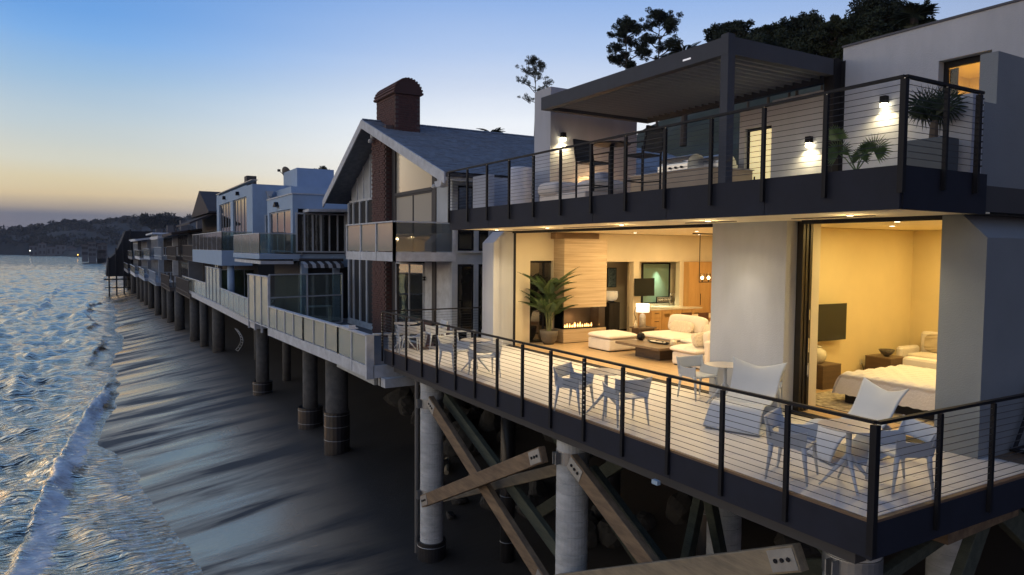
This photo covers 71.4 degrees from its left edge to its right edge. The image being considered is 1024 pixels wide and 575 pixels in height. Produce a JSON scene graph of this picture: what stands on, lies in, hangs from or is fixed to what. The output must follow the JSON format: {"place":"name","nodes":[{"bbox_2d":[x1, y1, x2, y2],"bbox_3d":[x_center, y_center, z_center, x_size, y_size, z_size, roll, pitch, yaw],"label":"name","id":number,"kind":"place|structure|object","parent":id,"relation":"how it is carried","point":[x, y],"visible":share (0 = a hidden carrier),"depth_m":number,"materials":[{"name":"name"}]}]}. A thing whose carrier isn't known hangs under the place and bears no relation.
{"place":"outdoors","nodes":[
{"label":"outdoors","id":0,"kind":"place"},
{"bbox_2d":[0,217,195,257],"bbox_3d":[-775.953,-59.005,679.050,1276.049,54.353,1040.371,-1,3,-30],"label":"headland","id":1,"kind":"structure","parent":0,"point":[17,249],"depth_m":699.20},
{"bbox_2d":[0,214,195,246],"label":"headland scrub","id":2,"kind":"object","parent":1,"relation":"on","point":[48,239],"visible":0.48,"depth_m":729.70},
{"bbox_2d":[0,254,203,574],"bbox_3d":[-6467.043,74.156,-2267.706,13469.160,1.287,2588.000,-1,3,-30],"label":"sea","id":3,"kind":"structure","parent":0,"point":[75,499],"depth_m":30.23,"materials":[{"name":"liquid"}]},
{"bbox_2d":[281,77,682,385],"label":"gabled house","id":4,"kind":"structure","parent":0,"point":[407,248],"depth_m":26.01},
{"bbox_2d":[247,273,342,335],"bbox_3d":[-9.661,0.617,32.024,3.665,2.562,3.588,-1,3,-30],"label":"wind screen","id":5,"kind":"object","parent":4,"relation":"attached to","point":[259,297],"visible":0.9,"depth_m":31.09,"materials":[{"name":"white paint"}]},
{"bbox_2d":[267,306,481,379],"bbox_3d":[-6.604,1.634,24.432,12.218,1.380,3.581,3,4,40],"label":"deck guard","id":6,"kind":"object","parent":4,"relation":"attached to","point":[352,345],"visible":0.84,"depth_m":22.81,"materials":[{"name":"white paint"}]},
{"bbox_2d":[396,262,424,343],"bbox_3d":[-3.735,0.528,26.009,0.070,2.850,2.650,-1,3,-30],"label":"window","id":7,"kind":"structure","parent":4,"relation":"in","point":[410,285],"depth_m":25.89,"materials":[{"name":"glass"}]},
{"bbox_2d":[395,191,431,251],"bbox_3d":[-3.528,-2.215,25.549,0.070,2.280,3.400,-1,3,-30],"label":"window","id":8,"kind":"structure","parent":4,"relation":"in","point":[410,237],"depth_m":25.47,"materials":[{"name":"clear glass"}]},
{"bbox_2d":[395,153,431,195],"bbox_3d":[-3.501,-4.462,25.436,0.130,2.200,3.400,-1,3,-30],"label":"window","id":9,"kind":"structure","parent":4,"relation":"in","point":[411,179],"depth_m":25.70,"materials":[{"name":"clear glass"}]},
{"bbox_2d":[457,265,473,341],"bbox_3d":[-1.520,0.516,23.070,0.570,2.480,0.070,-1,3,-30],"label":"window","id":10,"kind":"structure","parent":4,"relation":"in","point":[465,273],"depth_m":23.06,"materials":[{"name":"black glass"}]},
{"bbox_2d":[458,186,473,249],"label":"window","id":11,"kind":"structure","parent":4,"relation":"in","point":[465,238],"depth_m":22.92,"materials":[{"name":"black glass"}]},
{"bbox_2d":[0,0,1010,229],"label":"sky","id":12,"kind":"structure","parent":0,"point":[109,108],"materials":[{"name":"blue"}]},
{"bbox_2d":[97,262,1023,574],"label":"sand","id":13,"kind":"structure","parent":0,"point":[223,462],"depth_m":24.16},
{"bbox_2d":[104,229,166,295],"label":"netted house","id":14,"kind":"structure","parent":13,"relation":"on","point":[117,258],"depth_m":121.12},
{"bbox_2d":[140,278,143,301],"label":"support pile","id":15,"kind":"object","parent":13,"relation":"on","point":[141,290],"visible":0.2,"depth_m":99.61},
{"bbox_2d":[130,225,173,276],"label":"beach house","id":16,"kind":"structure","parent":15,"relation":"on","point":[146,263],"depth_m":97.05,"materials":[{"name":"grey paint"}]},
{"bbox_2d":[148,281,153,308],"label":"support pile","id":17,"kind":"object","parent":13,"relation":"on","point":[150,295],"visible":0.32,"depth_m":87.79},
{"bbox_2d":[138,220,187,280],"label":"beach house","id":18,"kind":"structure","parent":17,"relation":"on","point":[157,265],"depth_m":85.59,"materials":[{"name":"grey paint"}]},
{"bbox_2d":[161,287,166,318],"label":"support pile","id":19,"kind":"object","parent":13,"relation":"on","point":[164,301],"visible":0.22,"depth_m":74.79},
{"bbox_2d":[148,219,201,285],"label":"beach house","id":20,"kind":"structure","parent":19,"relation":"on","point":[171,268],"depth_m":74.38,"materials":[{"name":"white paint"}]},
{"bbox_2d":[167,290,174,322],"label":"support pile","id":21,"kind":"object","parent":13,"relation":"on","point":[170,308],"visible":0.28,"depth_m":70.55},
{"bbox_2d":[160,228,202,290],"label":"beach house","id":22,"kind":"structure","parent":21,"relation":"on","point":[190,269],"depth_m":65.03,"materials":[{"name":"brown paint"}]},
{"bbox_2d":[189,299,199,341],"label":"support pile","id":23,"kind":"object","parent":13,"relation":"on","point":[194,320],"visible":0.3,"depth_m":56.11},
{"bbox_2d":[175,176,256,298],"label":"beach house","id":24,"kind":"structure","parent":23,"relation":"on","point":[205,209],"depth_m":58.79,"materials":[{"name":"grey paint"}]},
{"bbox_2d":[212,307,224,352],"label":"support pile","id":25,"kind":"object","parent":13,"relation":"on","point":[218,331],"visible":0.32,"depth_m":49.69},
{"bbox_2d":[253,328,272,395],"bbox_3d":[-12.679,3.760,36.215,0.980,4.226,0.980,-1,3,-30],"label":"support pile","id":26,"kind":"object","parent":13,"relation":"on","point":[262,383],"visible":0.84,"depth_m":35.93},
{"bbox_2d":[298,350,322,429],"bbox_3d":[-8.364,4.142,29.540,1.020,4.215,1.020,-1,3,-30],"label":"support pile","id":27,"kind":"object","parent":13,"relation":"on","point":[310,412],"visible":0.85,"depth_m":29.26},
{"bbox_2d":[324,359,349,455],"bbox_3d":[-6.376,4.368,25.948,0.940,4.256,0.940,-1,3,-30],"label":"support pile","id":28,"kind":"object","parent":13,"relation":"on","point":[336,426],"visible":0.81,"depth_m":25.59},
{"bbox_2d":[416,383,445,563],"bbox_3d":[-2.125,4.970,18.766,0.810,5.467,0.780,-1,3,-30],"label":"support pile","id":29,"kind":"object","parent":13,"relation":"on","point":[431,544],"visible":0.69,"depth_m":18.52,"materials":[{"name":"concrete"}]},
{"bbox_2d":[420,446,547,506],"bbox_3d":[-0.848,4.274,15.703,0.168,2.902,5.719,-1,3,-30],"label":"timber brace","id":30,"kind":"object","parent":29,"relation":"attached to","point":[535,457],"visible":1,"depth_m":14.97,"materials":[{"name":"brown wood"}]},
{"bbox_2d":[478,410,500,432],"bbox_3d":[-0.860,5.180,27.444,0.974,1.148,0.926,-8,-34,13],"label":"boulder","id":31,"kind":"object","parent":13,"relation":"on","point":[489,422],"visible":0.73,"depth_m":27.05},
{"bbox_2d":[500,417,515,563],"bbox_3d":[-0.110,4.909,18.318,0.400,5.271,0.400,-1,3,-30],"label":"wrapped pile","id":32,"kind":"object","parent":13,"relation":"on","point":[508,430],"visible":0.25,"depth_m":18.17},
{"bbox_2d":[552,440,589,574],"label":"support pile","id":33,"kind":"object","parent":13,"relation":"on","point":[571,553],"visible":0.74,"depth_m":12.97,"materials":[{"name":"concrete"}]},
{"bbox_2d":[427,396,548,574],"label":"timber brace","id":34,"kind":"object","parent":33,"relation":"attached to","point":[525,550],"visible":0.91,"depth_m":15.26,"materials":[{"name":"brown wood"}]},
{"bbox_2d":[443,393,555,555],"bbox_3d":[-0.312,4.061,16.034,0.140,2.451,5.644,-1,3,-30],"label":"timber brace","id":35,"kind":"object","parent":33,"relation":"attached to","point":[536,519],"visible":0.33,"depth_m":15.51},
{"bbox_2d":[443,464,555,501],"bbox_3d":[-0.319,4.422,16.021,0.140,2.514,5.675,-1,3,-30],"label":"timber brace","id":36,"kind":"object","parent":33,"relation":"attached to","point":[549,471],"visible":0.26,"depth_m":15.05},
{"bbox_2d":[567,454,659,562],"bbox_3d":[2.336,4.493,10.619,0.168,2.809,5.225,-1,3,-30],"label":"timber brace","id":37,"kind":"object","parent":33,"relation":"attached to","point":[626,532],"visible":1,"depth_m":11.73,"materials":[{"name":"brown wood"}]},
{"bbox_2d":[590,465,667,559],"bbox_3d":[2.425,4.479,11.366,0.140,2.319,4.014,-1,3,-30],"label":"timber brace","id":38,"kind":"object","parent":33,"relation":"attached to","point":[599,475],"visible":0.41,"depth_m":12.12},
{"bbox_2d":[597,518,621,547],"bbox_3d":[2.648,6.670,19.052,0.957,0.854,0.818,23,35,21],"label":"boulder","id":39,"kind":"object","parent":13,"relation":"on","point":[607,538],"visible":0.42,"depth_m":18.76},
{"bbox_2d":[665,492,692,524],"bbox_3d":[4.714,6.218,19.848,0.866,1.084,0.868,-1,31,-35],"label":"boulder","id":40,"kind":"object","parent":13,"relation":"on","point":[677,512],"visible":0.68,"depth_m":19.54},
{"bbox_2d":[706,508,741,554],"bbox_3d":[3.836,5.209,12.965,0.610,5.236,0.610,-1,3,-30],"label":"support pile","id":41,"kind":"object","parent":13,"relation":"on","point":[732,526],"visible":0.12,"depth_m":12.63,"materials":[{"name":"concrete"}]},
{"bbox_2d":[680,497,703,557],"bbox_3d":[3.160,3.996,12.291,0.140,2.525,1.679,3,4,35],"label":"timber brace","id":42,"kind":"object","parent":41,"relation":"attached to","point":[693,529],"visible":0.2,"depth_m":12.14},
{"bbox_2d":[703,501,726,553],"bbox_3d":[3.405,3.965,11.969,0.140,2.402,1.556,2,4,33],"label":"timber brace","id":43,"kind":"object","parent":41,"relation":"attached to","point":[713,517],"visible":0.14,"depth_m":11.90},
{"bbox_2d":[822,551,883,574],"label":"support pile","id":44,"kind":"object","parent":13,"relation":"on","point":[832,564],"visible":0.34,"depth_m":8.05,"materials":[{"name":"concrete"}]},
{"bbox_2d":[925,539,961,574],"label":"support pile","id":45,"kind":"object","parent":13,"relation":"on","point":[940,561],"visible":0.14,"depth_m":12.09,"materials":[{"name":"concrete"}]},
{"bbox_2d":[189,0,1023,563],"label":"modern house","id":46,"kind":"structure","parent":0,"point":[872,250],"depth_m":12.67,"materials":[{"name":"paint"}]},
{"bbox_2d":[182,266,247,319],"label":"glass guard","id":47,"kind":"object","parent":46,"relation":"attached to","point":[213,290],"visible":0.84,"depth_m":43.41,"materials":[{"name":"glass"}]},
{"bbox_2d":[221,269,252,297],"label":"wind screen","id":48,"kind":"object","parent":46,"relation":"on","point":[241,283],"visible":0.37,"depth_m":43.31,"materials":[{"name":"glass"}]},
{"bbox_2d":[234,197,246,235],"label":"window","id":49,"kind":"structure","parent":46,"relation":"in","point":[240,205],"depth_m":45.71,"materials":[{"name":"glass"}]},
{"bbox_2d":[270,209,290,251],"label":"window","id":50,"kind":"structure","parent":46,"relation":"in","point":[280,221],"depth_m":36.19,"materials":[{"name":"glass"}]},
{"bbox_2d":[296,213,345,252],"bbox_3d":[-9.175,-2.620,34.256,2.380,1.880,0.070,-1,3,-30],"label":"window","id":51,"kind":"structure","parent":46,"relation":"in","point":[315,232],"depth_m":34.23,"materials":[{"name":"glass"}]},
{"bbox_2d":[299,258,343,267],"bbox_3d":[-8.994,-1.156,33.883,2.100,0.441,0.606,-1,3,-30],"label":"striped awning","id":52,"kind":"object","parent":46,"relation":"attached to","point":[319,262],"visible":1,"depth_m":33.81,"materials":[{"name":"fabric"}]},
{"bbox_2d":[415,381,418,552],"bbox_3d":[-2.539,4.797,19.001,0.105,5.180,0.110,-1,3,-30],"label":"drain pipe","id":53,"kind":"object","parent":46,"relation":"attached to","point":[416,461],"visible":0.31,"depth_m":18.95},
{"bbox_2d":[437,333,470,370],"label":"cafe chair","id":54,"kind":"object","parent":46,"relation":"on","point":[450,342],"visible":0.73,"depth_m":16.81,"materials":[{"name":"white plastic"}]},
{"bbox_2d":[468,341,502,378],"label":"cafe chair","id":55,"kind":"object","parent":46,"relation":"on","point":[489,349],"visible":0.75,"depth_m":15.60,"materials":[{"name":"white plastic"}]},
{"bbox_2d":[510,166,531,203],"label":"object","id":56,"kind":"object","parent":46,"relation":"on","point":[524,199],"visible":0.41,"depth_m":17.69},
{"bbox_2d":[530,261,550,341],"bbox_3d":[0.827,0.423,21.777,0.819,2.480,0.060,-1,3,-30],"label":"side window","id":57,"kind":"structure","parent":46,"relation":"in","point":[537,318],"depth_m":21.74,"materials":[{"name":"black glass"}]},
{"bbox_2d":[518,266,579,344],"bbox_3d":[1.111,0.519,21.245,1.897,2.348,1.995,-1,3,-30],"label":"potted palm","id":58,"kind":"object","parent":46,"relation":"on","point":[548,303],"visible":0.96,"depth_m":21.08,"materials":[{"name":"plant"}]},
{"bbox_2d":[553,361,594,414],"bbox_3d":[1.077,1.754,12.550,0.576,0.798,0.686,2,4,32],"label":"cafe chair","id":59,"kind":"object","parent":46,"relation":"on","point":[560,382],"visible":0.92,"depth_m":12.48,"materials":[{"name":"white plastic"}]},
{"bbox_2d":[551,232,606,342],"bbox_3d":[2.055,-0.008,21.978,1.720,3.340,0.570,-1,3,-30],"label":"gas fireplace","id":60,"kind":"object","parent":46,"relation":"on","point":[585,315],"visible":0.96,"depth_m":21.77,"materials":[{"name":"stone"}]},
{"bbox_2d":[538,172,622,200],"bbox_3d":[1.605,-2.242,15.996,1.404,0.720,1.825,-1,3,-30],"label":"outdoor sofa","id":61,"kind":"object","parent":46,"relation":"on","point":[596,192],"visible":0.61,"depth_m":15.67,"materials":[{"name":"white fabric"}]},
{"bbox_2d":[536,461,624,517],"bbox_3d":[1.898,4.407,16.449,0.140,3.339,4.758,-1,3,-30],"label":"timber brace","id":62,"kind":"object","parent":46,"relation":"attached to","point":[608,469],"visible":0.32,"depth_m":17.74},
{"bbox_2d":[573,139,608,197],"bbox_3d":[1.649,-2.452,14.808,0.565,1.265,0.565,-2,4,-40],"label":"bar chair","id":63,"kind":"object","parent":46,"relation":"on","point":[584,154],"visible":0.6,"depth_m":14.82,"materials":[{"name":"black"}]},
{"bbox_2d":[605,302,619,329],"bbox_3d":[3.378,1.024,24.361,0.470,1.050,0.420,-1,3,-30],"label":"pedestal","id":64,"kind":"object","parent":46,"relation":"on","point":[612,315],"visible":0.63,"depth_m":24.18,"materials":[{"name":"black wood"}]},
{"bbox_2d":[588,330,636,351],"bbox_3d":[2.866,1.495,20.329,1.092,0.525,1.080,-1,3,-30],"label":"ottoman","id":65,"kind":"object","parent":46,"relation":"on","point":[603,340],"visible":0.99,"depth_m":19.96,"materials":[{"name":"white fabric"}]},
{"bbox_2d":[602,376,651,427],"bbox_3d":[1.864,1.812,11.581,0.686,0.798,0.576,-1,3,-22],"label":"cafe chair","id":66,"kind":"object","parent":46,"relation":"on","point":[633,386],"visible":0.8,"depth_m":11.41,"materials":[{"name":"white plastic"}]},
{"bbox_2d":[381,311,880,557],"bbox_3d":[0.054,1.727,13.737,0.080,1.428,14.748,-1,3,-30],"label":"cable railing","id":67,"kind":"object","parent":46,"relation":"attached to","point":[873,487],"visible":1,"depth_m":9.90,"materials":[{"name":"black metal"}]},
{"bbox_2d":[623,125,662,190],"bbox_3d":[2.509,-2.376,13.514,0.565,1.265,0.565,-2,4,-40],"label":"bar chair","id":68,"kind":"object","parent":46,"relation":"on","point":[652,146],"visible":0.74,"depth_m":13.35,"materials":[{"name":"black"}]},
{"bbox_2d":[615,338,686,360],"bbox_3d":[3.848,1.657,18.923,1.430,0.365,1.730,-1,3,-30],"label":"coffee table","id":69,"kind":"object","parent":46,"relation":"on","point":[645,348],"visible":0.69,"depth_m":18.60,"materials":[{"name":"brown wood"}]},
{"bbox_2d":[641,263,670,303],"bbox_3d":[4.957,-0.151,24.586,1.268,1.400,0.070,-1,3,-30],"label":"kitchen window","id":70,"kind":"structure","parent":46,"relation":"in","point":[659,271],"depth_m":24.61,"materials":[{"name":"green glass"}]},
{"bbox_2d":[628,293,701,330],"bbox_3d":[5.412,0.865,24.241,2.834,1.335,1.195,-1,3,-30],"label":"kitchen counter","id":71,"kind":"object","parent":46,"relation":"on","point":[658,315],"visible":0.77,"depth_m":23.40,"materials":[{"name":"brown wood"}]},
{"bbox_2d":[642,314,710,369],"bbox_3d":[4.811,1.353,19.035,2.984,0.976,3.980,-1,3,-30],"label":"sectional sofa","id":72,"kind":"object","parent":46,"relation":"on","point":[688,348],"visible":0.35,"depth_m":19.48,"materials":[{"name":"white fabric"}]},
{"bbox_2d":[447,74,909,222],"bbox_3d":[1.457,-2.135,13.891,0.077,1.388,12.675,-1,3,-30],"label":"cable railing","id":73,"kind":"object","parent":46,"relation":"attached to","point":[903,104],"visible":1,"depth_m":10.96,"materials":[{"name":"black metal"}]},
{"bbox_2d":[556,543,808,574],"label":"timber brace","id":74,"kind":"object","parent":46,"relation":"attached to","point":[781,559],"visible":1,"depth_m":9.26,"materials":[{"name":"brown wood"}]},
{"bbox_2d":[629,166,754,191],"bbox_3d":[4.002,-2.230,16.161,1.360,0.719,2.560,-1,3,-30],"label":"outdoor sofa","id":75,"kind":"object","parent":46,"relation":"on","point":[697,176],"visible":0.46,"depth_m":15.35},
{"bbox_2d":[658,154,704,171],"bbox_3d":[3.798,-2.761,15.954,0.640,0.358,0.940,-1,3,-30],"label":"barbecue grill","id":76,"kind":"object","parent":75,"relation":"on","point":[690,163],"visible":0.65,"depth_m":15.62,"materials":[{"name":"metal"}]},
{"bbox_2d":[541,32,845,182],"bbox_3d":[3.679,-3.147,15.642,3.386,2.799,6.040,-1,3,-30],"label":"pergola","id":77,"kind":"object","parent":46,"relation":"on","point":[725,72],"visible":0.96,"depth_m":14.28,"materials":[{"name":"metal"}]},
{"bbox_2d":[683,262,711,321],"bbox_3d":[7.358,0.310,25.282,3.204,2.445,0.260,-1,3,-30],"label":"tall cabinet","id":78,"kind":"object","parent":46,"relation":"on","point":[696,293],"visible":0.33,"depth_m":24.57,"materials":[{"name":"brown wood"}]},
{"bbox_2d":[676,354,718,401],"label":"cafe chair","id":79,"kind":"object","parent":46,"relation":"on","point":[685,362],"visible":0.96,"depth_m":13.70,"materials":[{"name":"white plastic"}]},
{"bbox_2d":[703,357,787,435],"bbox_3d":[3.768,1.720,11.482,0.927,1.012,1.191,3,4,40],"label":"lounge chair","id":80,"kind":"object","parent":46,"relation":"on","point":[761,380],"visible":0.79,"depth_m":11.57,"materials":[{"name":"fabric"}]},
{"bbox_2d":[747,125,771,179],"bbox_3d":[5.446,-2.614,15.618,0.060,1.769,0.718,-1,3,-30],"label":"terrace door","id":81,"kind":"structure","parent":46,"relation":"in","point":[750,160],"depth_m":15.68,"materials":[{"name":"yellow glass"}]},
{"bbox_2d":[764,407,818,486],"bbox_3d":[3.477,1.966,8.910,0.576,0.798,0.686,3,4,35],"label":"cafe chair","id":82,"kind":"object","parent":46,"relation":"on","point":[798,429],"visible":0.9,"depth_m":8.80,"materials":[{"name":"white plastic"}]},
{"bbox_2d":[816,361,840,389],"bbox_3d":[6.439,1.822,14.922,0.586,0.500,0.586,-1,3,-30],"label":"cube table","id":83,"kind":"object","parent":46,"relation":"on","point":[828,374],"visible":0.54,"depth_m":14.63,"materials":[{"name":"brown wood"}]},
{"bbox_2d":[817,303,846,341],"bbox_3d":[6.730,0.744,15.354,1.227,0.792,0.199,-1,3,-30],"label":"television","id":84,"kind":"object","parent":46,"relation":"attached to","point":[832,318],"visible":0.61,"depth_m":15.33,"materials":[{"name":"black plastic"}]},
{"bbox_2d":[817,419,882,494],"bbox_3d":[4.027,2.015,8.531,0.704,0.744,0.704,-1,3,-30],"label":"cafe table","id":85,"kind":"object","parent":46,"relation":"on","point":[846,427],"visible":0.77,"depth_m":8.50,"materials":[{"name":"white plastic"}]},
{"bbox_2d":[805,377,909,464],"bbox_3d":[4.679,1.822,9.888,1.169,0.991,0.910,0,3,-10],"label":"lounge chair","id":86,"kind":"object","parent":46,"relation":"on","point":[874,401],"visible":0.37,"depth_m":9.87,"materials":[{"name":"fabric"}]},
{"bbox_2d":[828,125,893,168],"bbox_3d":[4.916,-1.918,10.063,1.043,0.752,0.477,1,3,3],"label":"fan palm","id":87,"kind":"object","parent":46,"relation":"on","point":[863,151],"visible":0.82,"depth_m":10.13,"materials":[{"name":"green plant"}]},
{"bbox_2d":[816,391,933,425],"bbox_3d":[6.709,2.187,12.641,1.550,0.014,3.300,-1,3,-30],"label":"rug","id":88,"kind":"object","parent":46,"relation":"on","point":[830,400],"depth_m":13.18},
{"bbox_2d":[832,356,936,420],"bbox_3d":[7.604,1.803,12.882,2.287,0.730,2.450,-1,3,-30],"label":"bed","id":89,"kind":"object","parent":46,"relation":"on","point":[916,376],"visible":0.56,"depth_m":12.75,"materials":[{"name":"white fabric"}]},
{"bbox_2d":[865,353,904,368],"bbox_3d":[8.374,1.782,15.971,0.606,0.500,0.606,-1,3,-30],"label":"cube table","id":90,"kind":"object","parent":46,"relation":"on","point":[873,361],"visible":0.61,"depth_m":15.81,"materials":[{"name":"brown wood"}]},
{"bbox_2d":[865,414,936,494],"bbox_3d":[4.687,1.994,8.563,0.576,0.798,0.686,0,3,-3],"label":"cafe chair","id":91,"kind":"object","parent":46,"relation":"on","point":[901,437],"visible":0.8,"depth_m":8.42,"materials":[{"name":"white plastic"}]},
{"bbox_2d":[883,540,944,574],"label":"timber brace","id":92,"kind":"object","parent":46,"relation":"attached to","point":[905,561],"visible":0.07,"depth_m":8.70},
{"bbox_2d":[896,331,937,359],"bbox_3d":[9.645,1.552,15.972,1.055,0.980,1.600,-1,3,-30],"label":"armchair","id":93,"kind":"object","parent":46,"relation":"on","point":[909,350],"visible":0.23,"depth_m":16.35,"materials":[{"name":"white fabric"}]},
{"bbox_2d":[906,136,958,170],"bbox_3d":[5.634,-1.756,9.650,0.370,0.484,0.600,-1,3,-30],"label":"planter box","id":94,"kind":"object","parent":46,"relation":"on","point":[929,156],"visible":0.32,"depth_m":9.45,"materials":[{"name":"grey"}]},
{"bbox_2d":[908,85,968,137],"bbox_3d":[5.661,-2.369,9.549,0.875,0.749,0.600,2,3,23],"label":"fan palm","id":95,"kind":"object","parent":94,"relation":"in","point":[927,110],"visible":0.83,"depth_m":9.50,"materials":[{"name":"green plant"}]},
{"bbox_2d":[905,74,984,193],"bbox_3d":[5.390,-1.873,8.873,1.710,1.318,0.082,-1,3,-30],"label":"cable railing","id":96,"kind":"object","parent":46,"relation":"attached to","point":[978,135],"visible":1,"depth_m":8.92,"materials":[{"name":"black metal"}]},
{"bbox_2d":[876,393,1023,530],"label":"cable railing","id":97,"kind":"object","parent":46,"relation":"attached to","point":[939,459],"visible":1,"depth_m":8.00,"materials":[{"name":"black metal"}]},
{"bbox_2d":[943,52,990,95],"bbox_3d":[7.668,-2.709,11.970,0.100,2.279,0.837,-1,3,-30],"label":"upper window","id":98,"kind":"structure","parent":46,"relation":"in","point":[953,73],"depth_m":12.14,"materials":[{"name":"black metal"}]},
{"bbox_2d":[950,527,990,574],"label":"timber brace","id":99,"kind":"object","parent":46,"relation":"attached to","point":[970,550],"visible":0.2,"depth_m":9.07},
{"bbox_2d":[933,510,1018,544],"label":"wooden beam","id":100,"kind":"structure","parent":46,"relation":"attached to","point":[951,538],"depth_m":8.96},
{"bbox_2d":[997,509,1023,549],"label":"timber brace","id":101,"kind":"object","parent":46,"relation":"attached to","point":[1013,528],"visible":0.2,"depth_m":9.62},
{"bbox_2d":[637,85,823,167],"bbox_3d":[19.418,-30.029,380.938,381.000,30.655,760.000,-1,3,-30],"label":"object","id":102,"kind":"structure","parent":0,"point":[704,136],"depth_m":63.59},
{"bbox_2d":[515,55,553,124],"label":"tree","id":103,"kind":"object","parent":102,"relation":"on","point":[540,65],"visible":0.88,"depth_m":66.63,"materials":[{"name":"green plant"}]},
{"bbox_2d":[606,15,649,69],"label":"tree","id":104,"kind":"object","parent":102,"relation":"on","point":[626,24],"visible":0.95,"depth_m":55.37,"materials":[{"name":"green plant"}]},
{"bbox_2d":[635,7,683,126],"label":"tree","id":105,"kind":"object","parent":102,"relation":"on","point":[667,22],"visible":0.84,"depth_m":53.19,"materials":[{"name":"green plant"}]},
{"bbox_2d":[703,19,761,41],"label":"tree","id":106,"kind":"object","parent":102,"relation":"on","point":[715,31],"visible":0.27,"depth_m":42.04,"materials":[{"name":"green plant"}]},
{"bbox_2d":[776,8,825,95],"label":"tree","id":107,"kind":"object","parent":102,"relation":"on","point":[800,21],"visible":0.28,"depth_m":42.27,"materials":[{"name":"green plant"}]},
{"bbox_2d":[771,19,837,89],"bbox_3d":[17.039,-8.358,39.652,5.469,12.428,5.275,-1,3,-30],"label":"tree","id":108,"kind":"object","parent":102,"relation":"on","point":[800,43],"visible":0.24,"depth_m":38.80,"materials":[{"name":"green plant"}]},
{"bbox_2d":[807,13,860,55],"bbox_3d":[16.341,-7.218,36.855,2.281,13.621,2.529,-1,3,-30],"label":"tree","id":109,"kind":"object","parent":102,"relation":"on","point":[824,38],"visible":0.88,"depth_m":36.21,"materials":[{"name":"green plant"}]},
{"bbox_2d":[831,18,893,60],"bbox_3d":[17.465,-6.750,35.278,2.983,12.548,3.539,1,3,5],"label":"tree","id":110,"kind":"object","parent":102,"relation":"on","point":[871,29],"visible":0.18,"depth_m":34.69,"materials":[{"name":"green plant"}]},
{"bbox_2d":[844,0,915,31],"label":"tree","id":111,"kind":"object","parent":102,"relation":"on","point":[864,12],"visible":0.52,"depth_m":36.02,"materials":[{"name":"green plant"}]},
{"bbox_2d":[887,0,940,30],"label":"tree","id":112,"kind":"object","parent":102,"relation":"on","point":[911,8],"visible":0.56,"depth_m":32.87,"materials":[{"name":"green plant"}]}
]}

